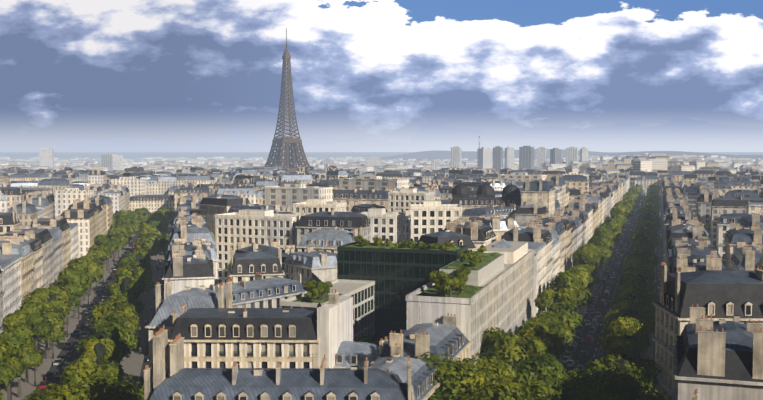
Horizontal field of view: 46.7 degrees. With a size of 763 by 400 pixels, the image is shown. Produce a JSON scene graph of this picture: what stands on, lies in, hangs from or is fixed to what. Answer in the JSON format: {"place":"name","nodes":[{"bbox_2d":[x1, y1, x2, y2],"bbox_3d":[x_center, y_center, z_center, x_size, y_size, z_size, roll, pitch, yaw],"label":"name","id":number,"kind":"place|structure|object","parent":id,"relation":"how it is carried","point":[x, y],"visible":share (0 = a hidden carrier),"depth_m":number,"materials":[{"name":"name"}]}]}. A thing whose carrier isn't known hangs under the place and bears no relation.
{"place":"outdoors","nodes":[
{"label":"outdoors","id":0,"kind":"place"},
{"bbox_2d":[0,149,762,159],"bbox_3d":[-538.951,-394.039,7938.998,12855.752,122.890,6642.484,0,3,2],"label":"hills","id":1,"kind":"structure","parent":0,"point":[442,155],"depth_m":6988.15,"materials":[{"name":"grey"}]},
{"bbox_2d":[0,0,762,154],"label":"sky","id":2,"kind":"structure","parent":0,"point":[370,77],"materials":[{"name":"blue"}]},
{"bbox_3d":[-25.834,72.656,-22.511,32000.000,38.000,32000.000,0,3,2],"label":"ground","id":3,"kind":"structure","parent":0,"visible":0},
{"bbox_2d":[0,225,171,399],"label":"avenue road","id":4,"kind":"structure","parent":3,"relation":"on","point":[135,363],"depth_m":243.06,"materials":[{"name":"grey asphalt"}]},
{"bbox_2d":[265,28,309,171],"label":"lattice tower","id":5,"kind":"structure","parent":3,"relation":"on","point":[284,143],"depth_m":1687.94,"materials":[{"name":"metal"}]},
{"bbox_2d":[39,136,588,170],"bbox_3d":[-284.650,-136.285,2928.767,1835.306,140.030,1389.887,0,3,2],"label":"high-rise buildings","id":6,"kind":"structure","parent":3,"relation":"on","point":[115,161],"depth_m":2571.34,"materials":[{"name":"grey concrete"}]},
{"bbox_2d":[10,224,659,399],"bbox_3d":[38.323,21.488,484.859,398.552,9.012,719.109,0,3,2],"label":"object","id":7,"kind":"object","parent":3,"relation":"on","point":[138,338],"visible":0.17,"depth_m":267.98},
{"bbox_2d":[0,184,710,399],"bbox_3d":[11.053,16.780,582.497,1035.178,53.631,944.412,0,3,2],"label":"avenue trees","id":8,"kind":"object","parent":3,"relation":"on","point":[522,363],"visible":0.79,"depth_m":194.18,"materials":[{"name":"green plant"}]},
{"bbox_2d":[0,164,762,399],"bbox_3d":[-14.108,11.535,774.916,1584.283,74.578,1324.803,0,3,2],"label":"buildings","id":9,"kind":"structure","parent":3,"relation":"on","point":[389,288],"depth_m":215.04,"materials":[{"name":"grey stone"}]},
{"bbox_2d":[0,164,762,399],"bbox_3d":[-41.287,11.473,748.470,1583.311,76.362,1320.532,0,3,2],"label":"buildings","id":10,"kind":"structure","parent":3,"relation":"on","point":[243,353],"depth_m":152.46,"materials":[{"name":"beige stone"}]},
{"bbox_2d":[0,166,762,399],"bbox_3d":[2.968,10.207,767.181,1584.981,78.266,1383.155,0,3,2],"label":"buildings","id":11,"kind":"structure","parent":3,"relation":"on","point":[725,293],"depth_m":281.39,"materials":[{"name":"stone"}]},
{"bbox_2d":[0,166,762,367],"bbox_3d":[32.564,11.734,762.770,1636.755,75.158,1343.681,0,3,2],"label":"buildings","id":12,"kind":"structure","parent":3,"relation":"on","point":[248,224],"depth_m":312.19,"materials":[{"name":"beige stone"}]},
{"bbox_2d":[0,153,762,174],"bbox_3d":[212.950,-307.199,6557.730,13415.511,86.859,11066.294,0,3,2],"label":"city houses","id":13,"kind":"structure","parent":3,"relation":"on","point":[650,162],"depth_m":3050.64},
{"bbox_2d":[0,166,762,269],"bbox_3d":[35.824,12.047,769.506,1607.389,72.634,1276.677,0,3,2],"label":"buildings","id":14,"kind":"structure","parent":3,"relation":"on","point":[84,219],"depth_m":441.44,"materials":[{"name":"stone"}]},
{"bbox_2d":[557,195,663,399],"bbox_3d":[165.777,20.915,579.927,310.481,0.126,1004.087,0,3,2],"label":"kleber road","id":15,"kind":"structure","parent":3,"relation":"on","point":[593,349],"depth_m":298.43,"materials":[{"name":"grey asphalt"}]},
{"bbox_2d":[38,199,661,388],"bbox_3d":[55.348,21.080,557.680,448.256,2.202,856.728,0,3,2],"label":"cars","id":16,"kind":"object","parent":15,"relation":"on","point":[566,362],"visible":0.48,"depth_m":279.26,"materials":[{"name":"black paint"}]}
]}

